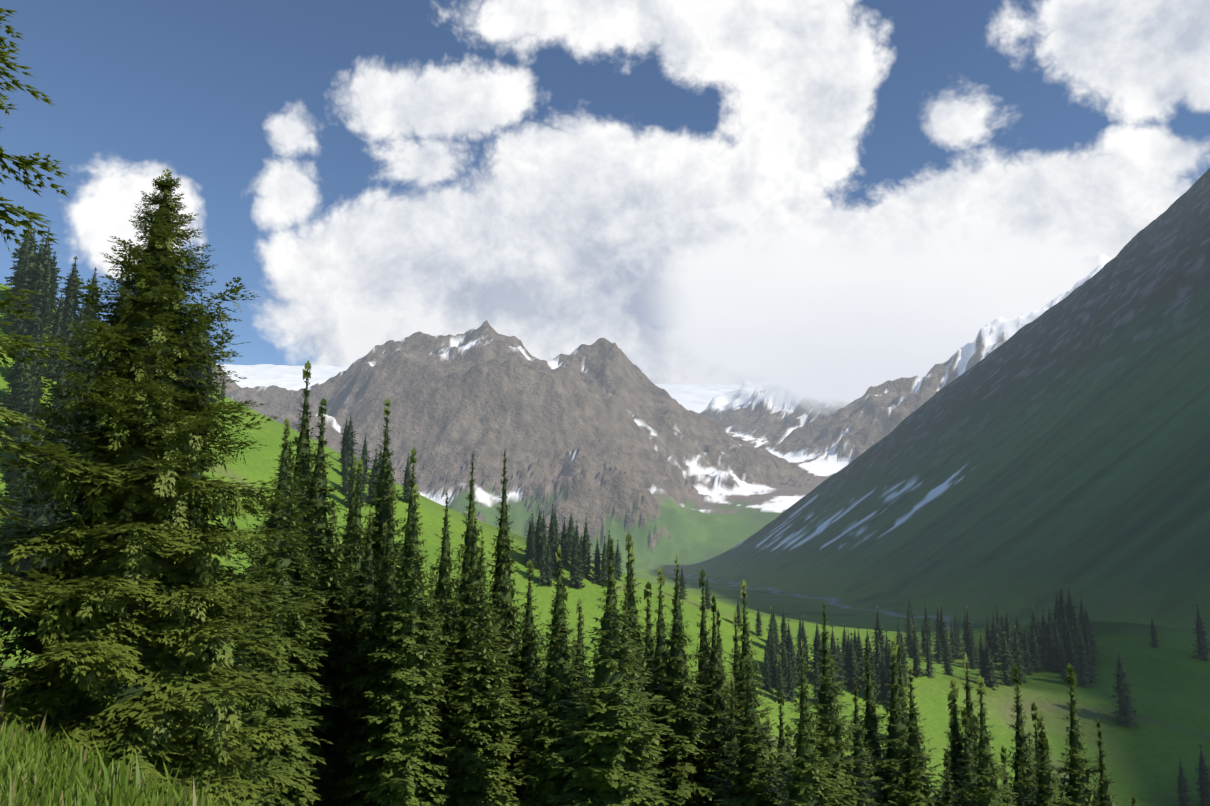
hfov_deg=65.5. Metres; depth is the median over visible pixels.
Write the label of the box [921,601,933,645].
spruce
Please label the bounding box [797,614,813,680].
spruce
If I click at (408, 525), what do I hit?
spruce
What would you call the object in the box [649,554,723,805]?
spruce
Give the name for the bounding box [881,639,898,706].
spruce
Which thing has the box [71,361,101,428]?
slope spruce
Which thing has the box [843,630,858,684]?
spruce
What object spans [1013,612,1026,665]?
spruce
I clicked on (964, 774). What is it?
spruce
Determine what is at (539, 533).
conifer tree
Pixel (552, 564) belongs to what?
spruce ridge
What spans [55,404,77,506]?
slope spruce
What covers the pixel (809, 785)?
spruce
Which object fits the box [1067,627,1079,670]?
spruce
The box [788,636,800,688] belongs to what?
spruce
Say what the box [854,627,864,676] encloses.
spruce
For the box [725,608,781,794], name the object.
spruce
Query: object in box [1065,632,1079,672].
spruce
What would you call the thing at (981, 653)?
spruce
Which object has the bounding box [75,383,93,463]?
slope spruce
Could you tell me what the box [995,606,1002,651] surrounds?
spruce
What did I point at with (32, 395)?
slope spruce
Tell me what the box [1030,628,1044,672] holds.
spruce
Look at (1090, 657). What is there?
spruce
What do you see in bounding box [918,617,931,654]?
spruce
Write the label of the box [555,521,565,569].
spruce ridge
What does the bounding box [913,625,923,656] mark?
spruce
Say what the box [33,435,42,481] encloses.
slope spruce
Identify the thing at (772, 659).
spruce
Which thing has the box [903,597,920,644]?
spruce
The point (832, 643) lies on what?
spruce
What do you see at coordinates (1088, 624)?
spruce
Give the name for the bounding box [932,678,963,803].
spruce
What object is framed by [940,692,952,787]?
spruce
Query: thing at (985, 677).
spruce
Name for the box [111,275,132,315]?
slope spruce
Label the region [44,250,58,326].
slope spruce
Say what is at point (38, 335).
slope spruce
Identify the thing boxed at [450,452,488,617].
spruce
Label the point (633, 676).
spruce
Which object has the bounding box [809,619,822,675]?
spruce
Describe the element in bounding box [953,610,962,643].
spruce
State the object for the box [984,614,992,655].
spruce
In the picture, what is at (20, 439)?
slope spruce
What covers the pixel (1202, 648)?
conifer tree
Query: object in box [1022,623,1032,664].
spruce
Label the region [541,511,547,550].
spruce ridge
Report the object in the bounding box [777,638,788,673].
spruce
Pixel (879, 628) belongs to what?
spruce
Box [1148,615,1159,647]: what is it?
knoll spruce
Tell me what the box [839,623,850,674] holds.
meadow spruce
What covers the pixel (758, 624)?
meadow spruce
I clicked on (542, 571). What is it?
spruce ridge
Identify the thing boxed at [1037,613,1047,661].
spruce
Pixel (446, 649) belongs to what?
spruce
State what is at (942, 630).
spruce
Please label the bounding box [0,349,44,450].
slope spruce
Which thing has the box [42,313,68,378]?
slope spruce
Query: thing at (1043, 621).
spruce
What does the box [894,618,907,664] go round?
spruce
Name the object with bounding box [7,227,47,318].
slope spruce
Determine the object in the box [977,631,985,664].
spruce
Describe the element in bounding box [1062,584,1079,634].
spruce
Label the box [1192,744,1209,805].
knoll spruce
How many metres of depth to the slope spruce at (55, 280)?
258.45 m
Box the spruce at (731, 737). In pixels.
[707,674,742,805]
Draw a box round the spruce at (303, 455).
[255,360,344,557]
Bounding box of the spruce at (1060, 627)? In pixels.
[1059,616,1063,641]
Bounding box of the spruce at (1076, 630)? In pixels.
[1070,609,1082,643]
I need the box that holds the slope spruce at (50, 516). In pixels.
[48,503,54,532]
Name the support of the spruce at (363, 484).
on the terrain ground at (1026, 462)
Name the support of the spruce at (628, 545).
on the terrain ground at (1026, 462)
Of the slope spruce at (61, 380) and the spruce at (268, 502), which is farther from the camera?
the slope spruce at (61, 380)
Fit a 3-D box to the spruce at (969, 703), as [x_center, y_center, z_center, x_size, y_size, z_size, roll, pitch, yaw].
[24.625,32.715,62.233,8.029,31.528,8.996,-9,-13,41]
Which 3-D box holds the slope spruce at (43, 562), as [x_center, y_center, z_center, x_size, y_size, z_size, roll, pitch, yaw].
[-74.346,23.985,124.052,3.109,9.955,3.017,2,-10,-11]
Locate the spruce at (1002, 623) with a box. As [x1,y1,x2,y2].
[1000,613,1004,646]
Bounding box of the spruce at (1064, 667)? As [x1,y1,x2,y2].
[1060,649,1068,682]
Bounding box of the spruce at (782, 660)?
[781,651,786,692]
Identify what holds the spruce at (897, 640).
on the terrain ground at (1026, 462)
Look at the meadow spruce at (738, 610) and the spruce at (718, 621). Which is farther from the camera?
the meadow spruce at (738, 610)
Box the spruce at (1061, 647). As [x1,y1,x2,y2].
[1058,634,1067,673]
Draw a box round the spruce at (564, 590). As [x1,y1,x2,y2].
[562,587,575,680]
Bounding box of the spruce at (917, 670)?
[909,635,924,675]
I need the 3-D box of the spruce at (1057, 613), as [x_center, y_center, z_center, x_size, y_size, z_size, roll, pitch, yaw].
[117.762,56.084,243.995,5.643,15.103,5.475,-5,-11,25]
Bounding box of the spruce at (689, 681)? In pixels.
[653,596,714,799]
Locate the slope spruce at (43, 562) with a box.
[40,558,46,577]
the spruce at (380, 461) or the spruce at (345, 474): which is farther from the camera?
the spruce at (380, 461)
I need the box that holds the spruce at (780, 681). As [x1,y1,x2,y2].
[773,654,786,700]
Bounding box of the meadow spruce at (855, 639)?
[852,627,857,659]
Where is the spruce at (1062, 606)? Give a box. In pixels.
[1060,589,1066,625]
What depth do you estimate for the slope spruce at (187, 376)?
216.92 m
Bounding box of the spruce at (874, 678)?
[870,654,880,704]
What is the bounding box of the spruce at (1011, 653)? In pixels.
[1008,638,1018,674]
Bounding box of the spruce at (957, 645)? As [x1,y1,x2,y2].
[953,621,963,657]
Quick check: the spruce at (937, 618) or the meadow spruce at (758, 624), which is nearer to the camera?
the meadow spruce at (758, 624)
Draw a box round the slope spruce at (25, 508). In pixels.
[0,469,33,553]
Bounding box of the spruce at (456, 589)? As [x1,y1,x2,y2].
[449,580,459,658]
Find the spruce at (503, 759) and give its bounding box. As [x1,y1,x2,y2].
[497,735,511,804]
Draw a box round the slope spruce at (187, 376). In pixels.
[180,353,193,409]
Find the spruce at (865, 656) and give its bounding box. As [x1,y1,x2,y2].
[859,629,874,687]
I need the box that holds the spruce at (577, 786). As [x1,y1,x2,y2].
[574,651,597,789]
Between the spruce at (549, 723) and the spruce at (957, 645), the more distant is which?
the spruce at (957, 645)
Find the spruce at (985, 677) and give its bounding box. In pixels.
[981,643,998,684]
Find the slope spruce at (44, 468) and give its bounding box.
[36,433,55,500]
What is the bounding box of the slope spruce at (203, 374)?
[191,314,221,409]
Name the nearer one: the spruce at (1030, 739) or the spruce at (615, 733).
the spruce at (615, 733)
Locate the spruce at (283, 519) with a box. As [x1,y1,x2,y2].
[208,418,332,805]
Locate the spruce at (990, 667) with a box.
[982,641,999,687]
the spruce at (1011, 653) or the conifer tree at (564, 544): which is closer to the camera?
the spruce at (1011, 653)
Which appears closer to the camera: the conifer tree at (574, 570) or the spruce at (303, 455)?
the spruce at (303, 455)
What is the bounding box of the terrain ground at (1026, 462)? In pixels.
[0,168,1209,805]
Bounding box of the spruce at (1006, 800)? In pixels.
[998,745,1018,805]
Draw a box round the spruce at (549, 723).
[508,544,591,805]
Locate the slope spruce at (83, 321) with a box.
[72,301,87,368]
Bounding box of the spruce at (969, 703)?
[939,653,1000,801]
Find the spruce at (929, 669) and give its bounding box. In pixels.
[923,634,936,677]
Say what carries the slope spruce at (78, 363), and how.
on the terrain ground at (1026, 462)
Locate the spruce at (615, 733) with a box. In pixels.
[543,539,672,805]
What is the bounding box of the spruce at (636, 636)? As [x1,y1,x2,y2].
[620,546,677,805]
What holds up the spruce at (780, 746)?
on the terrain ground at (1026, 462)
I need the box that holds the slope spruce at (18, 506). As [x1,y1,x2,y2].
[0,490,28,564]
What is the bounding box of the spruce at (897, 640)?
[894,632,900,663]
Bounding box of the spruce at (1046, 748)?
[1033,731,1061,805]
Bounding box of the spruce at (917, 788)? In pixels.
[885,663,951,805]
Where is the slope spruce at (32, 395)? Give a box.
[6,375,45,475]
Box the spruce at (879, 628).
[870,605,887,668]
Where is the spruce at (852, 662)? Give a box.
[843,633,862,690]
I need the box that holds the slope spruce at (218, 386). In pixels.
[195,304,219,387]
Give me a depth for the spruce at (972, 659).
217.47 m
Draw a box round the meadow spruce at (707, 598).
[704,578,711,609]
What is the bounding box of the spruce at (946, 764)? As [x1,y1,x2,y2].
[939,751,957,805]
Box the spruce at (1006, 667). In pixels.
[997,631,1018,686]
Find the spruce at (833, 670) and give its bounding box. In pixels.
[831,659,851,768]
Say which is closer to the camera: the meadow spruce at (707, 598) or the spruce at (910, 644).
the spruce at (910, 644)
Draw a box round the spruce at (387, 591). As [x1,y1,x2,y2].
[332,485,403,805]
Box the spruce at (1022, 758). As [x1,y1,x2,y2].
[1001,664,1040,805]
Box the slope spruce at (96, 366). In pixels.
[77,348,106,411]
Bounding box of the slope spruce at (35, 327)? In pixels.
[26,318,41,353]
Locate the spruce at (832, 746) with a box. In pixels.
[783,602,885,805]
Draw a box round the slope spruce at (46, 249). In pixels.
[37,228,64,322]
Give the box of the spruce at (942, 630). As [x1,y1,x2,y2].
[933,603,954,662]
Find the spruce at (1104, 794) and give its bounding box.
[1089,719,1124,805]
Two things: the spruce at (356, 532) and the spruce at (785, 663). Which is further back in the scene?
the spruce at (785, 663)
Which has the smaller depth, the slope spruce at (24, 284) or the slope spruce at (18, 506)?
the slope spruce at (18, 506)
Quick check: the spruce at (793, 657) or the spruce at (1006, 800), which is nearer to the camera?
the spruce at (1006, 800)
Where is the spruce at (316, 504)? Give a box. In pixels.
[290,397,359,805]
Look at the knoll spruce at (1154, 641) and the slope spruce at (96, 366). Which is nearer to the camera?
the slope spruce at (96, 366)
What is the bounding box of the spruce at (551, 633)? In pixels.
[541,602,554,681]
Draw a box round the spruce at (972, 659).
[967,639,976,668]
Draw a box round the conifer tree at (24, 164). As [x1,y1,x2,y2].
[0,8,123,650]
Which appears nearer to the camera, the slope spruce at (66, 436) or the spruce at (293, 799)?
the spruce at (293, 799)
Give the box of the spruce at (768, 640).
[761,624,777,671]
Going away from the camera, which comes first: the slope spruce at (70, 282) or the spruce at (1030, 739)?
the spruce at (1030, 739)
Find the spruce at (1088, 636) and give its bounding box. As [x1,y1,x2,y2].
[1083,623,1098,671]
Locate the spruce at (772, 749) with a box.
[765,715,784,804]
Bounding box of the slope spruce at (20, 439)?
[0,413,28,516]
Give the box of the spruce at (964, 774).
[947,708,977,805]
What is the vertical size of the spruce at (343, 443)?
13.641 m
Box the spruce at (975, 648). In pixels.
[967,628,979,666]
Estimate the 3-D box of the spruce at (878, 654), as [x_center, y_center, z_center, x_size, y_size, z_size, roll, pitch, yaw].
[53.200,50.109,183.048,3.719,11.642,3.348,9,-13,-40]
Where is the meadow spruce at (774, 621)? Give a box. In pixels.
[772,606,781,652]
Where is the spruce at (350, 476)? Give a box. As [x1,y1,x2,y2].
[342,451,356,507]
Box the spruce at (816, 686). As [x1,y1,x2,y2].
[810,657,820,705]
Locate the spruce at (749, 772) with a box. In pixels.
[707,654,785,805]
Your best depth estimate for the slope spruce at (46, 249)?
243.09 m
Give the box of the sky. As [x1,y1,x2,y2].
[0,0,1209,384]
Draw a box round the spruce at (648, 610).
[640,581,655,695]
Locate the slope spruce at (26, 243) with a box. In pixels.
[4,219,38,295]
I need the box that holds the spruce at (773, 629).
[763,607,780,667]
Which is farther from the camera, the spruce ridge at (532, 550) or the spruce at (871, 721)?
the spruce ridge at (532, 550)
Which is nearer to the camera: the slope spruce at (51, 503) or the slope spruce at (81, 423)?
the slope spruce at (51, 503)
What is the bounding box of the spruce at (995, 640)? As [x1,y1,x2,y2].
[989,610,1002,661]
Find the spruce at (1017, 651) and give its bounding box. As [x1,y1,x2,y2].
[1012,625,1029,682]
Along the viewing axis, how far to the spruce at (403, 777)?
57.15 m
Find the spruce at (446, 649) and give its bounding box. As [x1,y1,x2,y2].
[437,591,465,805]
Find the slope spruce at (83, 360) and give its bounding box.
[70,321,104,408]
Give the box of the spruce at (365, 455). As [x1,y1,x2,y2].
[359,433,370,482]
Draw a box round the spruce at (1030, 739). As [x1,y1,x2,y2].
[1027,734,1035,776]
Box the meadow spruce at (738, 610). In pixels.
[735,601,741,625]
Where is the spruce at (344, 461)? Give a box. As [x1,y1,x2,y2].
[340,446,348,475]
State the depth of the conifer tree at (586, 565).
208.36 m
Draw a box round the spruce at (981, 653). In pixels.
[976,635,985,683]
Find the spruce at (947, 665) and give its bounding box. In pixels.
[940,634,955,675]
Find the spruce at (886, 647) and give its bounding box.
[883,631,891,661]
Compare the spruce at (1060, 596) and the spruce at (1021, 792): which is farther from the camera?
the spruce at (1060, 596)
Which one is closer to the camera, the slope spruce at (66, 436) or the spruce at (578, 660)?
the spruce at (578, 660)
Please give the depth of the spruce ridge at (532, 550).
204.60 m
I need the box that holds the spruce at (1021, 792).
[1015,765,1025,805]
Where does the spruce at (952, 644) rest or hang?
on the terrain ground at (1026, 462)
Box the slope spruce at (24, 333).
[6,322,29,382]
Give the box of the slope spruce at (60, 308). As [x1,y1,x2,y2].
[45,290,65,357]
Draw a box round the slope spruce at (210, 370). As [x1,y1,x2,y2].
[196,315,220,397]
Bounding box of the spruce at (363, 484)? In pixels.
[355,449,368,503]
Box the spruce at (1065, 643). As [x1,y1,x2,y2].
[1064,631,1068,662]
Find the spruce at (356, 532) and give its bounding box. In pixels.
[340,458,377,632]
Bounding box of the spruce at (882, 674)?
[877,646,886,699]
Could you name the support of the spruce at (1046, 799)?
on the terrain ground at (1026, 462)
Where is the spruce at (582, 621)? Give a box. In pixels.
[570,613,593,692]
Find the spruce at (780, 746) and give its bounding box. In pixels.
[772,690,793,801]
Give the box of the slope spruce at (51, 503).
[48,439,73,526]
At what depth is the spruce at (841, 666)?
179.62 m
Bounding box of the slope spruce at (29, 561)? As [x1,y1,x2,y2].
[16,521,40,584]
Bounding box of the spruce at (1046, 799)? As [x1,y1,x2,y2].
[1018,710,1070,805]
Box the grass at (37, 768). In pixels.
[0,686,255,805]
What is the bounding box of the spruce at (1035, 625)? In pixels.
[1028,606,1046,665]
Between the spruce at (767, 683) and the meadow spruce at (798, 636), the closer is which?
the spruce at (767, 683)
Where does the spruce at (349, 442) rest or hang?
on the terrain ground at (1026, 462)
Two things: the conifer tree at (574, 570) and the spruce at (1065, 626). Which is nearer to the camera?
the conifer tree at (574, 570)
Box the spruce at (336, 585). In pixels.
[323,529,352,789]
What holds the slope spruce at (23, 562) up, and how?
on the terrain ground at (1026, 462)
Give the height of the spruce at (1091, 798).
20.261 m
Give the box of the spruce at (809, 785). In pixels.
[774,640,848,805]
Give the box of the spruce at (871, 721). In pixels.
[849,638,888,802]
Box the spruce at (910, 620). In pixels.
[903,608,918,649]
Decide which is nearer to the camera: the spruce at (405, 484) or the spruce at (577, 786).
the spruce at (577, 786)
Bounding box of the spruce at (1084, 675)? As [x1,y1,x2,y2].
[1075,624,1094,687]
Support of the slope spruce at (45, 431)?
on the terrain ground at (1026, 462)
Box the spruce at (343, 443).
[338,418,348,460]
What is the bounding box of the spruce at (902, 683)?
[879,638,934,796]
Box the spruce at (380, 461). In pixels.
[377,444,382,472]
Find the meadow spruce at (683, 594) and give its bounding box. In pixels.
[678,569,687,599]
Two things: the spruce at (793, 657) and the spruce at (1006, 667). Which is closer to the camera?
the spruce at (793, 657)
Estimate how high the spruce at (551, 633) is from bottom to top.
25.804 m
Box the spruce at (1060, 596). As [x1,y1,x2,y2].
[1057,585,1066,612]
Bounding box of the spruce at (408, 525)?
[395,447,435,617]
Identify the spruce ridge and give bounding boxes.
[524,514,538,565]
[524,521,530,556]
[525,531,538,567]
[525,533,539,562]
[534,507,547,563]
[537,535,548,585]
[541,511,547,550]
[541,533,556,586]
[545,504,557,551]
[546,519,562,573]
[546,524,556,573]
[553,509,560,535]
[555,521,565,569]
[555,535,564,575]
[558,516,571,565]
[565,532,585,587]
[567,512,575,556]
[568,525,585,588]
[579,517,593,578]
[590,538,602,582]
[597,536,608,586]
[606,531,614,574]
[607,545,617,578]
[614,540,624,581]
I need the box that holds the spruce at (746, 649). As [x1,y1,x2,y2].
[702,580,791,803]
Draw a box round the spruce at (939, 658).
[934,628,944,663]
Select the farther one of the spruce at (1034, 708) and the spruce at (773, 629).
the spruce at (773, 629)
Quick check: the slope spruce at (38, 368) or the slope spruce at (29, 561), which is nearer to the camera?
the slope spruce at (29, 561)
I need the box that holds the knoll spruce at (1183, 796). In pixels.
[1174,757,1193,805]
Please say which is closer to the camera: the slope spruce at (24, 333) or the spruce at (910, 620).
the slope spruce at (24, 333)
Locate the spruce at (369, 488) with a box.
[366,470,373,501]
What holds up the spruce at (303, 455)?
on the terrain ground at (1026, 462)
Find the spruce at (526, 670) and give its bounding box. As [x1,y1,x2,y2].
[498,560,548,805]
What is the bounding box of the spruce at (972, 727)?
[958,715,978,799]
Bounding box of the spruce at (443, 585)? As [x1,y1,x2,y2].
[423,492,464,649]
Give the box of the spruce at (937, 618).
[931,602,947,651]
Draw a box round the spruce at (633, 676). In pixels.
[580,588,670,805]
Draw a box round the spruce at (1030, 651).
[1026,635,1035,671]
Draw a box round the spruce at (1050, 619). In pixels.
[1043,605,1054,660]
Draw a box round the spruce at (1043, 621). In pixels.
[1040,610,1047,646]
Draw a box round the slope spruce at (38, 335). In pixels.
[26,318,50,395]
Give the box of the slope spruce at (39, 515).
[9,474,54,573]
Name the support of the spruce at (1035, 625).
on the terrain ground at (1026, 462)
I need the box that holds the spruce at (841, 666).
[836,638,847,688]
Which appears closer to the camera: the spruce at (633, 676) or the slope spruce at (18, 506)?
the spruce at (633, 676)
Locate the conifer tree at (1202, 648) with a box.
[1189,604,1209,661]
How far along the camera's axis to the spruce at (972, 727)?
60.48 m
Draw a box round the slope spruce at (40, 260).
[12,238,53,337]
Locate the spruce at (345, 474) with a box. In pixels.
[339,457,349,491]
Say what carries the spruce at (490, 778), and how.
on the terrain ground at (1026, 462)
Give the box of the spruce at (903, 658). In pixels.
[897,630,911,685]
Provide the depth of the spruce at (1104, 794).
49.54 m
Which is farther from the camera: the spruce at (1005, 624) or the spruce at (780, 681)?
the spruce at (1005, 624)
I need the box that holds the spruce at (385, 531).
[375,523,387,602]
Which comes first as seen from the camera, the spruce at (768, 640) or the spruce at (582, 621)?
the spruce at (582, 621)
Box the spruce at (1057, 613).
[1051,593,1062,627]
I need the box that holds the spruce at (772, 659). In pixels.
[767,627,778,685]
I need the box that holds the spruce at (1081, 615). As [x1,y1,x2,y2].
[1077,594,1094,639]
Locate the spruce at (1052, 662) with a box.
[1043,621,1060,670]
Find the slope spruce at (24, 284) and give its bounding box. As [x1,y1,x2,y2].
[3,254,34,338]
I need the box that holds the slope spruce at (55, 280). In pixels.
[51,251,60,307]
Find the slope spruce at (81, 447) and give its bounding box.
[75,409,92,505]
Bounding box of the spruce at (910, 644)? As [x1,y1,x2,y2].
[906,622,913,656]
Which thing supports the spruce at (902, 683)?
on the terrain ground at (1026, 462)
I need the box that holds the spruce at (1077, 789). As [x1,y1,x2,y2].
[1050,663,1112,805]
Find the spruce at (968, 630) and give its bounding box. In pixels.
[959,606,978,656]
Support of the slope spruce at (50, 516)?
on the terrain ground at (1026, 462)
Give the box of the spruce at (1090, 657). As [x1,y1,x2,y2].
[1085,635,1099,683]
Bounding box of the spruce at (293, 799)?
[221,450,320,805]
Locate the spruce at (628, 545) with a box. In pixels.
[619,532,650,691]
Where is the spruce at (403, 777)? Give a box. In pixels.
[353,484,455,805]
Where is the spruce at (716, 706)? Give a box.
[694,595,731,802]
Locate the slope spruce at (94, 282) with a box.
[78,267,102,331]
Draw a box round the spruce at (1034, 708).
[1031,702,1057,805]
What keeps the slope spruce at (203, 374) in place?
on the terrain ground at (1026, 462)
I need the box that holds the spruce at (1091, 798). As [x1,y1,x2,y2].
[1089,794,1095,805]
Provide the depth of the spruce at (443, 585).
72.96 m
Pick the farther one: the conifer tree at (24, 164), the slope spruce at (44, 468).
the slope spruce at (44, 468)
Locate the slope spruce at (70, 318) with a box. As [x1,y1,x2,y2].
[60,292,80,368]
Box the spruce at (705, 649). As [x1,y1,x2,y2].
[689,568,729,748]
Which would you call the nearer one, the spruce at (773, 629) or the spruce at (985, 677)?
the spruce at (773, 629)
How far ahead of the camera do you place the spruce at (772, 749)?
73.58 m
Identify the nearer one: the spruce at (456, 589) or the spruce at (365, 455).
the spruce at (456, 589)
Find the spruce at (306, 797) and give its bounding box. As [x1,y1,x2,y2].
[223,440,343,805]
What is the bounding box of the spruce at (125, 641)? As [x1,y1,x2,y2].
[0,168,331,805]
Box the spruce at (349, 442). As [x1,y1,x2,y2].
[340,414,357,467]
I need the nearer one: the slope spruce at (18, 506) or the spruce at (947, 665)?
the slope spruce at (18, 506)
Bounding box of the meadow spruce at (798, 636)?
[794,619,810,658]
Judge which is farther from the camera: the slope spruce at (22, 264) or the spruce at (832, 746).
the slope spruce at (22, 264)
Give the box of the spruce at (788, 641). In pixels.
[784,619,795,658]
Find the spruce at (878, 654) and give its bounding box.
[873,630,884,688]
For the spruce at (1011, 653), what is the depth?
204.43 m
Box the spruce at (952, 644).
[948,619,959,659]
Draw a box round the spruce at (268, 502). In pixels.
[228,422,295,781]
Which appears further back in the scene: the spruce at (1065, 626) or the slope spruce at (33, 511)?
the spruce at (1065, 626)
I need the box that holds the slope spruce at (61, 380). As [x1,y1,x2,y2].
[45,338,76,418]
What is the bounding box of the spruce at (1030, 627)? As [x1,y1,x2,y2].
[1027,608,1045,653]
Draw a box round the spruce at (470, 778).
[434,512,524,805]
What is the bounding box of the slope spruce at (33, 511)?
[25,486,36,523]
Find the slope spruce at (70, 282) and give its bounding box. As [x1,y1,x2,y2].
[55,256,84,320]
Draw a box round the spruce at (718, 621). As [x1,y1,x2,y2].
[707,610,735,726]
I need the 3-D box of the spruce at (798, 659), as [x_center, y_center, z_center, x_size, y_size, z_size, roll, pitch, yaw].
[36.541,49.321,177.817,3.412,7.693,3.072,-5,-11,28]
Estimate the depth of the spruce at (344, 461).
226.50 m
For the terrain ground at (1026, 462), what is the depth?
1086.22 m
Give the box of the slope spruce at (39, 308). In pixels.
[15,266,55,362]
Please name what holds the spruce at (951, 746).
on the terrain ground at (1026, 462)
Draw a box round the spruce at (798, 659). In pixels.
[796,643,805,681]
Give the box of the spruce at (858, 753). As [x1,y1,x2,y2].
[843,681,876,805]
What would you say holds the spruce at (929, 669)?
on the terrain ground at (1026, 462)
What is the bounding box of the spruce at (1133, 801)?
[1130,794,1136,805]
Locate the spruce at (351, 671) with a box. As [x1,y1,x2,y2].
[314,509,379,805]
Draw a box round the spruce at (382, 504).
[340,398,404,595]
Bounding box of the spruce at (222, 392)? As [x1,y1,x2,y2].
[219,377,226,400]
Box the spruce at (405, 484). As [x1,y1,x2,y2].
[399,453,410,502]
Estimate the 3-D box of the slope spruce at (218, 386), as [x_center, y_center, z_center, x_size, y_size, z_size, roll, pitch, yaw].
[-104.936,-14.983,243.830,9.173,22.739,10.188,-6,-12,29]
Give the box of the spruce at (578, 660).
[570,598,593,755]
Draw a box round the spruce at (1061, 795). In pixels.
[1057,790,1064,805]
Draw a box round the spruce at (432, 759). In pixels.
[424,570,462,805]
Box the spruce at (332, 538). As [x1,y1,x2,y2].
[328,511,351,651]
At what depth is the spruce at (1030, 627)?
237.62 m
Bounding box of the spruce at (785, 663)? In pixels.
[782,647,788,693]
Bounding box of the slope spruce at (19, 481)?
[0,428,39,532]
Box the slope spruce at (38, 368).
[32,349,44,410]
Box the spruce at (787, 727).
[784,724,793,782]
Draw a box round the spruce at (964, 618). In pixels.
[960,608,965,643]
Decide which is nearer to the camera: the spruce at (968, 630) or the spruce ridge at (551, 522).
the spruce ridge at (551, 522)
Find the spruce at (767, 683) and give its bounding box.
[762,641,773,690]
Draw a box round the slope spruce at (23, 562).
[14,512,31,583]
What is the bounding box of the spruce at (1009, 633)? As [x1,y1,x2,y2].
[1000,612,1013,665]
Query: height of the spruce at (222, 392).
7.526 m
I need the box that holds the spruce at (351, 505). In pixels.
[335,454,365,577]
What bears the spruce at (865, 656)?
on the terrain ground at (1026, 462)
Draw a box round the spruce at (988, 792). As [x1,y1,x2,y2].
[959,675,1014,805]
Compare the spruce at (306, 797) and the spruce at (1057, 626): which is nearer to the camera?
the spruce at (306, 797)
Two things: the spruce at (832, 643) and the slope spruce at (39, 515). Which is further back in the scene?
the spruce at (832, 643)
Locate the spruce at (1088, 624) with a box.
[1083,605,1100,658]
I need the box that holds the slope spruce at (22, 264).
[8,248,26,305]
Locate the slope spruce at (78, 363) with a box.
[70,330,90,388]
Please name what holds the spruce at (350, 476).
on the terrain ground at (1026, 462)
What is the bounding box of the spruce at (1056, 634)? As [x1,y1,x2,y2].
[1051,622,1065,669]
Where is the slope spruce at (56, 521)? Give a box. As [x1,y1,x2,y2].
[49,504,67,563]
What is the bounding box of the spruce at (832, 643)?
[828,624,845,694]
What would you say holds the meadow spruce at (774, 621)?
on the terrain ground at (1026, 462)
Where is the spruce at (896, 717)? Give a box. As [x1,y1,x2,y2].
[861,635,942,805]
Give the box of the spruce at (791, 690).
[784,653,795,702]
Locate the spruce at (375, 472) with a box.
[366,448,379,503]
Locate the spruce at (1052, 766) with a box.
[1033,749,1061,803]
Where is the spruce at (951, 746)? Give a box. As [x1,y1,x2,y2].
[937,678,964,792]
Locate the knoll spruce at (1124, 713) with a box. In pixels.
[1109,647,1139,727]
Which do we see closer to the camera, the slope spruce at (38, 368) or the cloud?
the slope spruce at (38, 368)
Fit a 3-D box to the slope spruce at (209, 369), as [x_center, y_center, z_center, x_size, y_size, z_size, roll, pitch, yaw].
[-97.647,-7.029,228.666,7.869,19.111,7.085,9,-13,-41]
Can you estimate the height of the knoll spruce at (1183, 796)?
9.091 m
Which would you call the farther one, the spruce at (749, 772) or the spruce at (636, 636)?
the spruce at (636, 636)
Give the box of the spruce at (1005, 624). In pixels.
[1000,609,1012,644]
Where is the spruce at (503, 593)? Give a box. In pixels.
[483,451,539,786]
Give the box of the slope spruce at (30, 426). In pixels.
[2,398,37,478]
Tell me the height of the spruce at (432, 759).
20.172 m
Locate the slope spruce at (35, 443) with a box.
[32,417,42,456]
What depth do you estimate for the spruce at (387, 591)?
60.18 m
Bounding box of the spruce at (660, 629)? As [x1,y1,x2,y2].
[645,567,669,722]
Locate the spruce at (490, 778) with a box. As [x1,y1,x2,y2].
[440,532,522,805]
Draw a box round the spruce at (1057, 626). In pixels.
[1053,619,1063,641]
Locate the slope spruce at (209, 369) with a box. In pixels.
[207,338,216,402]
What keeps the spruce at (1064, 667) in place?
on the terrain ground at (1026, 462)
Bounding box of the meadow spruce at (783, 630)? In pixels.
[778,610,787,646]
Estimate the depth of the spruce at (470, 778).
61.55 m
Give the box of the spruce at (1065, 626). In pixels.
[1059,603,1070,642]
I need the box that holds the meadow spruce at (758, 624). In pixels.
[755,605,763,636]
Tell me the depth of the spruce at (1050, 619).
230.20 m
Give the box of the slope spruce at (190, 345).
[179,306,198,375]
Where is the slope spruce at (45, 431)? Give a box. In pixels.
[42,410,52,444]
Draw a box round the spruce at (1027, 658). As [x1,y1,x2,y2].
[1021,630,1035,674]
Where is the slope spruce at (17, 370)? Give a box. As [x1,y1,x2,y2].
[0,338,37,409]

